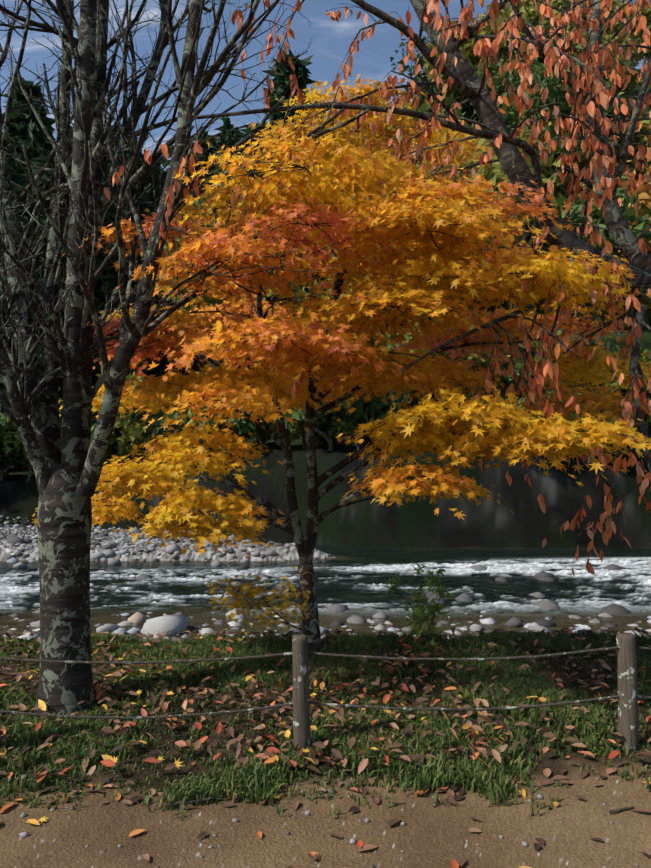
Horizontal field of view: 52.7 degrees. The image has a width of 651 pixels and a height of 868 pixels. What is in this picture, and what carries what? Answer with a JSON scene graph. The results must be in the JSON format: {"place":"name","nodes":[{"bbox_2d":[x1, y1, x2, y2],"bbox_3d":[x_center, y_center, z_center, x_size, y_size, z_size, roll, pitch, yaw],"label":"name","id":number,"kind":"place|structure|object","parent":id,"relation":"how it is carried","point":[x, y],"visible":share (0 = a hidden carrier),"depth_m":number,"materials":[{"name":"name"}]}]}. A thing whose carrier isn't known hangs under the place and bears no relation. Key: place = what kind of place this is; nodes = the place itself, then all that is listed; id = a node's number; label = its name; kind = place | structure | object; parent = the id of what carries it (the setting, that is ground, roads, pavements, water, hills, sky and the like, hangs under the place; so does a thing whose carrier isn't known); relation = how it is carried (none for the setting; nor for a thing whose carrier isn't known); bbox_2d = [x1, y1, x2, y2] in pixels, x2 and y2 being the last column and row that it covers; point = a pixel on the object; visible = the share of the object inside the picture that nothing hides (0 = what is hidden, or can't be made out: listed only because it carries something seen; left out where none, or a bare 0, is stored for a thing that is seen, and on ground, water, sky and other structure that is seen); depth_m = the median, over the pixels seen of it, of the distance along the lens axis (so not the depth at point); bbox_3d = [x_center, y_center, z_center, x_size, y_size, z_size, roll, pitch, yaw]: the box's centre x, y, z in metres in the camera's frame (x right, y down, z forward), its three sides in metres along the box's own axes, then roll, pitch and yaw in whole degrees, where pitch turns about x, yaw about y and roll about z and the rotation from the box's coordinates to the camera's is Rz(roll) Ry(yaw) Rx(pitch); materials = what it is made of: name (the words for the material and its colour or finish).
{"place":"outdoors","nodes":[
{"label":"outdoors","id":0,"kind":"place"},
{"bbox_2d":[172,303,217,371],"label":"tree","id":1,"kind":"object","parent":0,"point":[201,364],"depth_m":48.67,"materials":[{"name":"plant"}]},
{"bbox_2d":[0,71,650,867],"bbox_3d":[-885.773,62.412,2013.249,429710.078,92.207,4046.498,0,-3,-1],"label":"ground","id":2,"kind":"structure","parent":0,"point":[428,835],"depth_m":3.21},
{"bbox_2d":[0,386,8,436],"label":"shrub","id":3,"kind":"object","parent":2,"relation":"on","point":[2,431],"visible":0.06,"depth_m":29.78,"materials":[{"name":"green plant"}]},
{"bbox_2d":[0,428,28,480],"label":"shrub","id":4,"kind":"object","parent":2,"relation":"on","point":[21,459],"depth_m":31.42,"materials":[{"name":"green plant"}]},
{"bbox_2d":[1,125,27,383],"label":"conifer","id":5,"kind":"object","parent":2,"relation":"on","point":[15,177],"visible":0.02,"depth_m":37.74,"materials":[{"name":"green plant"}]},
{"bbox_2d":[0,185,43,477],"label":"conifer","id":6,"kind":"object","parent":2,"relation":"on","point":[15,189],"depth_m":32.74,"materials":[{"name":"green plant"}]},
{"bbox_2d":[11,461,34,479],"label":"shrub","id":7,"kind":"object","parent":2,"relation":"on","point":[19,464],"depth_m":32.98,"materials":[{"name":"green plant"}]},
{"bbox_2d":[2,77,56,468],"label":"conifer","id":8,"kind":"object","parent":2,"relation":"on","point":[19,128],"depth_m":40.06,"materials":[{"name":"green plant"}]},
{"bbox_2d":[0,388,62,482],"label":"shrub","id":9,"kind":"object","parent":2,"relation":"on","point":[13,436],"depth_m":29.91,"materials":[{"name":"green plant"}]},
{"bbox_2d":[7,154,93,398],"bbox_3d":[-14.262,-6.060,33.878,6.371,17.433,6.636,0,-3,-1],"label":"conifer","id":10,"kind":"object","parent":2,"relation":"on","point":[40,186],"visible":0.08,"depth_m":33.53,"materials":[{"name":"green plant"}]},
{"bbox_2d":[69,125,73,155],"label":"conifer","id":11,"kind":"object","parent":2,"relation":"on","point":[71,129],"depth_m":45.34,"materials":[{"name":"green plant"}]},
{"bbox_2d":[60,405,138,465],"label":"shrub","id":12,"kind":"object","parent":2,"relation":"on","point":[113,450],"depth_m":30.80,"materials":[{"name":"green plant"}]},
{"bbox_2d":[58,173,148,396],"bbox_3d":[-12.373,-6.123,36.399,5.685,16.913,5.749,0,-3,-1],"label":"conifer","id":13,"kind":"object","parent":2,"relation":"on","point":[110,271],"depth_m":35.70,"materials":[{"name":"green plant"}]},
{"bbox_2d":[59,398,149,465],"bbox_3d":[-10.552,-0.044,31.588,5.272,4.235,4.233,0,-3,-1],"label":"shrub","id":14,"kind":"object","parent":2,"relation":"on","point":[94,417],"depth_m":30.23,"materials":[{"name":"green plant"}]},
{"bbox_2d":[103,121,142,378],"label":"conifer","id":15,"kind":"object","parent":2,"relation":"on","point":[117,142],"visible":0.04,"depth_m":47.23,"materials":[{"name":"green plant"}]},
{"bbox_2d":[96,365,169,465],"bbox_3d":[-9.028,-0.479,31.055,4.256,4.989,5.725,0,-3,-1],"label":"shrub","id":16,"kind":"object","parent":2,"relation":"on","point":[130,428],"depth_m":29.67,"materials":[{"name":"green plant"}]},
{"bbox_2d":[103,137,166,379],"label":"conifer","id":17,"kind":"object","parent":2,"relation":"on","point":[143,212],"depth_m":42.07,"materials":[{"name":"green plant"}]},
{"bbox_2d":[114,400,172,463],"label":"shrub","id":18,"kind":"object","parent":2,"relation":"on","point":[136,415],"depth_m":30.08,"materials":[{"name":"green plant"}]},
{"bbox_2d":[147,165,193,378],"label":"conifer","id":19,"kind":"object","parent":2,"relation":"on","point":[163,362],"depth_m":49.95,"materials":[{"name":"green plant"}]},
{"bbox_2d":[151,391,212,472],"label":"shrub","id":20,"kind":"object","parent":2,"relation":"on","point":[158,429],"depth_m":28.35,"materials":[{"name":"green plant"}]},
{"bbox_2d":[162,145,206,375],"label":"conifer","id":21,"kind":"object","parent":2,"relation":"on","point":[166,163],"depth_m":56.31,"materials":[{"name":"green plant"}]},
{"bbox_2d":[0,0,368,717],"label":"cherry tree","id":22,"kind":"object","parent":2,"relation":"on","point":[66,460],"visible":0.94,"depth_m":4.16,"materials":[{"name":"grey plant"}]},
{"bbox_2d":[172,294,221,370],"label":"tree","id":23,"kind":"object","parent":2,"relation":"on","point":[188,307],"depth_m":54.34,"materials":[{"name":"green plant"}]},
{"bbox_2d":[192,126,224,367],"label":"conifer","id":24,"kind":"object","parent":2,"relation":"on","point":[212,148],"depth_m":60.63,"materials":[{"name":"green plant"}]},
{"bbox_2d":[170,372,246,450],"bbox_3d":[-5.067,-0.734,29.218,3.924,3.996,3.203,0,-3,-1],"label":"shrub","id":25,"kind":"object","parent":2,"relation":"on","point":[174,413],"depth_m":28.87,"materials":[{"name":"green plant"}]},
{"bbox_2d":[178,372,243,453],"bbox_3d":[-4.928,-0.786,28.619,3.074,3.945,4.033,0,-3,-1],"label":"shrub","id":26,"kind":"object","parent":2,"relation":"on","point":[209,421],"depth_m":27.64,"materials":[{"name":"green plant"}]},
{"bbox_2d":[194,432,250,456],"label":"shrub","id":27,"kind":"object","parent":2,"relation":"on","point":[247,434],"depth_m":31.47,"materials":[{"name":"green plant"}]},
{"bbox_2d":[213,117,245,183],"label":"conifer","id":28,"kind":"object","parent":2,"relation":"on","point":[225,127],"depth_m":64.83,"materials":[{"name":"green plant"}]},
{"bbox_2d":[205,402,273,448],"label":"shrub","id":29,"kind":"object","parent":2,"relation":"on","point":[241,424],"depth_m":26.73,"materials":[{"name":"green plant"}]},
{"bbox_2d":[134,209,379,443],"bbox_3d":[-3.513,-5.613,35.292,13.232,12.650,12.766,0,-3,-1],"label":"tree","id":30,"kind":"object","parent":2,"relation":"on","point":[217,300],"depth_m":32.44,"materials":[{"name":"orange plant"}]},
{"bbox_2d":[216,116,305,438],"bbox_3d":[-3.378,-8.356,35.590,6.327,17.928,6.172,0,-3,-1],"label":"conifer","id":31,"kind":"object","parent":2,"relation":"on","point":[247,130],"depth_m":35.56,"materials":[{"name":"plant"}]},
{"bbox_2d":[178,165,353,331],"bbox_3d":[-2.763,-7.883,40.681,15.859,14.731,12.821,0,-3,-1],"label":"tree","id":32,"kind":"object","parent":2,"relation":"on","point":[202,202],"visible":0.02,"depth_m":36.96,"materials":[{"name":"green plant"}]},
{"bbox_2d":[239,404,303,461],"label":"shrub","id":33,"kind":"object","parent":2,"relation":"on","point":[295,429],"depth_m":26.22,"materials":[{"name":"green plant"}]},
{"bbox_2d":[262,47,335,304],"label":"conifer","id":34,"kind":"object","parent":2,"relation":"on","point":[282,80],"visible":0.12,"depth_m":38.24,"materials":[{"name":"green plant"}]},
{"bbox_2d":[292,634,310,755],"bbox_3d":[-0.124,1.511,3.492,0.113,0.879,0.092,3,-4,-42],"label":"fence post","id":35,"kind":"object","parent":2,"relation":"on","point":[301,719],"visible":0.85,"depth_m":3.46,"materials":[{"name":"grey wood"}]},
{"bbox_2d":[0,695,650,718],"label":"fence rope","id":36,"kind":"object","parent":35,"relation":"attached to","point":[315,703],"visible":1,"depth_m":3.50,"materials":[{"name":"grey fabric"}]},
{"bbox_2d":[0,646,650,663],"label":"fence rope","id":37,"kind":"object","parent":35,"relation":"attached to","point":[312,653],"visible":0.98,"depth_m":3.51,"materials":[{"name":"grey fabric"}]},
{"bbox_2d":[269,417,338,449],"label":"shrub","id":38,"kind":"object","parent":2,"relation":"on","point":[318,437],"depth_m":27.26,"materials":[{"name":"green plant"}]},
{"bbox_2d":[283,121,327,305],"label":"conifer","id":39,"kind":"object","parent":2,"relation":"on","point":[305,289],"depth_m":36.39,"materials":[{"name":"green plant"}]},
{"bbox_2d":[0,626,650,867],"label":"fallen leaves","id":40,"kind":"object","parent":2,"relation":"on","point":[108,761],"visible":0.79,"depth_m":3.86,"materials":[{"name":"brown plant"}]},
{"bbox_2d":[0,515,650,641],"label":"river rocks","id":41,"kind":"object","parent":2,"relation":"on","point":[175,623],"visible":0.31,"depth_m":13.35,"materials":[{"name":"grey stone"}]},
{"bbox_2d":[8,762,644,867],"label":"path pebbles","id":42,"kind":"object","parent":2,"relation":"on","point":[236,820],"visible":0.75,"depth_m":2.81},
{"bbox_2d":[282,365,394,450],"bbox_3d":[0.269,-1.394,25.485,4.855,4.530,4.964,0,-3,-1],"label":"shrub","id":43,"kind":"object","parent":2,"relation":"on","point":[372,407],"depth_m":24.66,"materials":[{"name":"green plant"}]},
{"bbox_2d":[322,382,397,450],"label":"shrub","id":44,"kind":"object","parent":2,"relation":"on","point":[345,425],"depth_m":25.13,"materials":[{"name":"green plant"}]},
{"bbox_2d":[326,406,405,452],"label":"shrub","id":45,"kind":"object","parent":2,"relation":"on","point":[367,440],"depth_m":26.22,"materials":[{"name":"green plant"}]},
{"bbox_2d":[92,85,647,656],"bbox_3d":[0.432,-0.607,5.432,4.672,4.925,4.306,-3,-4,45],"label":"maple tree","id":46,"kind":"object","parent":2,"relation":"on","point":[306,549],"visible":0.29,"depth_m":5.19,"materials":[{"name":"brown plant"}]},
{"bbox_2d":[32,74,650,648],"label":"maple leaves","id":47,"kind":"object","parent":46,"relation":"attached to","point":[476,268],"visible":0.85,"depth_m":4.04,"materials":[{"name":"yellow plant"}]},
{"bbox_2d":[98,0,650,566],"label":"cherry tree","id":48,"kind":"object","parent":2,"relation":"on","point":[464,76],"visible":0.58,"depth_m":4.59,"materials":[{"name":"brown plant"}]},
{"bbox_2d":[104,0,650,575],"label":"tree leaves","id":49,"kind":"object","parent":48,"relation":"attached to","point":[542,372],"visible":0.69,"depth_m":4.21,"materials":[{"name":"orange plant"}]},
{"bbox_2d":[330,242,458,329],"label":"tree","id":50,"kind":"object","parent":2,"relation":"on","point":[386,310],"depth_m":33.67,"materials":[{"name":"plant"}]},
{"bbox_2d":[163,795,633,812],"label":"dirt ground","id":51,"kind":"structure","parent":2,"relation":"on","point":[220,797],"depth_m":2.94,"materials":[{"name":"brown soil"}]},
{"bbox_2d":[332,92,466,195],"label":"tree","id":52,"kind":"object","parent":2,"relation":"on","point":[421,108],"depth_m":40.40,"materials":[{"name":"green plant"}]},
{"bbox_2d":[387,336,421,409],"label":"shrub","id":53,"kind":"object","parent":2,"relation":"on","point":[390,347],"visible":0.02,"depth_m":26.43,"materials":[{"name":"green plant"}]},
{"bbox_2d":[402,78,421,108],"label":"tree","id":54,"kind":"object","parent":2,"relation":"on","point":[412,94],"depth_m":113.67,"materials":[{"name":"green plant"}]},
{"bbox_2d":[371,381,457,450],"bbox_3d":[3.506,-0.744,24.393,3.313,3.277,2.424,2,-4,-39],"label":"shrub","id":55,"kind":"object","parent":2,"relation":"on","point":[403,398],"depth_m":24.02,"materials":[{"name":"green plant"}]},
{"bbox_2d":[360,104,468,191],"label":"tree","id":56,"kind":"object","parent":2,"relation":"on","point":[439,113],"visible":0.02,"depth_m":40.17,"materials":[{"name":"green plant"}]},
{"bbox_2d":[383,562,454,645],"bbox_3d":[0.771,1.444,5.455,0.598,0.698,0.423,2,-4,-37],"label":"shrub","id":57,"kind":"object","parent":2,"relation":"on","point":[431,610],"depth_m":5.51,"materials":[{"name":"green plant"}]},
{"bbox_2d":[390,28,479,127],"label":"tree","id":58,"kind":"object","parent":2,"relation":"on","point":[470,114],"depth_m":65.65,"materials":[{"name":"plant"}]},
{"bbox_2d":[404,73,480,125],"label":"tree","id":59,"kind":"object","parent":2,"relation":"on","point":[424,98],"depth_m":68.57,"materials":[{"name":"plant"}]},
{"bbox_2d":[336,120,560,354],"bbox_3d":[3.975,-6.238,27.647,9.605,13.236,14.585,0,-3,-1],"label":"tree","id":60,"kind":"object","parent":2,"relation":"on","point":[495,175],"depth_m":24.78,"materials":[{"name":"green plant"}]},
{"bbox_2d":[387,320,510,441],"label":"tree","id":61,"kind":"object","parent":2,"relation":"on","point":[482,363],"depth_m":23.75,"materials":[{"name":"plant"}]},
{"bbox_2d":[421,20,483,73],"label":"tree","id":62,"kind":"object","parent":2,"relation":"on","point":[428,43],"depth_m":100.86,"materials":[{"name":"green plant"}]},
{"bbox_2d":[385,101,530,325],"bbox_3d":[6.619,-9.062,33.490,8.669,14.839,11.413,0,-3,-1],"label":"tree","id":63,"kind":"object","parent":2,"relation":"on","point":[526,129],"depth_m":32.85,"materials":[{"name":"green plant"}]},
{"bbox_2d":[458,387,503,445],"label":"shrub","id":64,"kind":"object","parent":2,"relation":"on","point":[477,392],"depth_m":24.09,"materials":[{"name":"green plant"}]},
{"bbox_2d":[450,300,517,329],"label":"tree","id":65,"kind":"object","parent":2,"relation":"on","point":[506,307],"depth_m":34.98,"materials":[{"name":"green plant"}]},
{"bbox_2d":[422,14,560,105],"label":"tree","id":66,"kind":"object","parent":2,"relation":"on","point":[466,47],"depth_m":56.84,"materials":[{"name":"green plant"}]},
{"bbox_2d":[470,2,519,32],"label":"tree","id":67,"kind":"object","parent":2,"relation":"on","point":[506,5],"visible":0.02,"depth_m":86.78,"materials":[{"name":"green plant"}]},
{"bbox_2d":[442,326,577,414],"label":"tree","id":68,"kind":"object","parent":2,"relation":"on","point":[508,378],"depth_m":24.09,"materials":[{"name":"green plant"}]},
{"bbox_2d":[456,54,565,128],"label":"tree","id":69,"kind":"object","parent":2,"relation":"on","point":[514,77],"visible":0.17,"depth_m":51.88,"materials":[{"name":"green plant"}]},
{"bbox_2d":[480,382,571,428],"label":"shrub","id":70,"kind":"object","parent":2,"relation":"on","point":[520,399],"visible":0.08,"depth_m":23.35,"materials":[{"name":"green plant"}]},
{"bbox_2d":[500,31,587,79],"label":"tree","id":71,"kind":"object","parent":2,"relation":"on","point":[539,59],"depth_m":57.89,"materials":[{"name":"green plant"}]},
{"bbox_2d":[485,0,605,47],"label":"tree","id":72,"kind":"object","parent":2,"relation":"on","point":[528,4],"visible":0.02,"depth_m":61.83,"materials":[{"name":"plant"}]},
{"bbox_2d":[483,0,615,123],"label":"tree","id":73,"kind":"object","parent":2,"relation":"on","point":[528,15],"depth_m":57.12,"materials":[{"name":"green plant"}]},
{"bbox_2d":[510,119,591,222],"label":"tree","id":74,"kind":"object","parent":2,"relation":"on","point":[559,185],"depth_m":44.81,"materials":[{"name":"green plant"}]},
{"bbox_2d":[485,43,631,196],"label":"tree","id":75,"kind":"object","parent":2,"relation":"on","point":[556,92],"depth_m":44.88,"materials":[{"name":"green plant"}]},
{"bbox_2d":[532,346,600,463],"bbox_3d":[8.878,-1.187,24.486,3.817,4.674,3.662,0,-3,-1],"label":"shrub","id":76,"kind":"object","parent":2,"relation":"on","point":[574,415],"depth_m":23.51,"materials":[{"name":"green plant"}]},
{"bbox_2d":[498,173,650,340],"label":"tree","id":77,"kind":"object","parent":2,"relation":"on","point":[597,217],"depth_m":26.94,"materials":[{"name":"green plant"}]},
{"bbox_2d":[571,389,625,451],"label":"shrub","id":78,"kind":"object","parent":2,"relation":"on","point":[601,412],"depth_m":23.70,"materials":[{"name":"green plant"}]},
{"bbox_2d":[561,326,646,392],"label":"tree","id":79,"kind":"object","parent":2,"relation":"on","point":[610,347],"depth_m":24.29,"materials":[{"name":"green plant"}]},
{"bbox_2d":[564,160,650,333],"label":"tree","id":80,"kind":"object","parent":2,"relation":"on","point":[634,171],"depth_m":38.09,"materials":[{"name":"green plant"}]},
{"bbox_2d":[582,0,641,53],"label":"tree","id":81,"kind":"object","parent":2,"relation":"on","point":[612,11],"visible":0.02,"depth_m":76.31,"materials":[{"name":"green plant"}]},
{"bbox_2d":[583,0,650,99],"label":"tree","id":82,"kind":"object","parent":2,"relation":"on","point":[646,13],"depth_m":87.79,"materials":[{"name":"green plant"}]},
{"bbox_2d":[588,28,647,103],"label":"tree","id":83,"kind":"object","parent":2,"relation":"on","point":[632,84],"depth_m":67.83,"materials":[{"name":"green plant"}]},
{"bbox_2d":[586,111,650,183],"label":"tree","id":84,"kind":"object","parent":2,"relation":"on","point":[643,138],"visible":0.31,"depth_m":45.76,"materials":[{"name":"green plant"}]},
{"bbox_2d":[591,346,650,446],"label":"tree","id":85,"kind":"object","parent":2,"relation":"on","point":[648,358],"depth_m":23.82,"materials":[{"name":"green plant"}]},
{"bbox_2d":[593,165,650,292],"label":"tree","id":86,"kind":"object","parent":2,"relation":"on","point":[644,198],"visible":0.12,"depth_m":29.35,"materials":[{"name":"green plant"}]},
{"bbox_2d":[616,633,638,750],"bbox_3d":[1.639,1.516,3.562,0.110,0.854,0.118,0,-3,-1],"label":"fence post","id":87,"kind":"object","parent":2,"relation":"on","point":[627,692],"visible":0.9,"depth_m":3.54,"materials":[{"name":"grey wood"}]},
{"bbox_2d":[610,389,650,443],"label":"shrub","id":88,"kind":"object","parent":2,"relation":"on","point":[622,391],"depth_m":25.87,"materials":[{"name":"green plant"}]},
{"bbox_2d":[613,350,650,443],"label":"tree","id":89,"kind":"object","parent":2,"relation":"on","point":[629,389],"depth_m":25.86,"materials":[{"name":"green plant"}]},
{"bbox_2d":[618,392,650,426],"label":"shrub","id":90,"kind":"object","parent":2,"relation":"on","point":[648,417],"visible":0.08,"depth_m":24.61,"materials":[{"name":"plant"}]},
{"bbox_2d":[630,24,650,64],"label":"tree","id":91,"kind":"object","parent":2,"relation":"on","point":[649,50],"visible":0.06,"depth_m":98.95,"materials":[{"name":"green plant"}]},
{"bbox_2d":[0,629,650,820],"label":"grass","id":92,"kind":"structure","parent":0,"point":[465,773],"depth_m":3.84,"materials":[{"name":"green plant"}]},
{"bbox_2d":[0,535,650,640],"bbox_3d":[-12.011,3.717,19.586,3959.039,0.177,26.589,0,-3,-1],"label":"river water","id":93,"kind":"structure","parent":0,"point":[356,577],"depth_m":14.88,"materials":[{"name":"white liquid"}]},
{"bbox_2d":[0,0,650,169],"label":"sky","id":94,"kind":"structure","parent":0,"point":[333,39],"materials":[{"name":"blue"}]}
]}

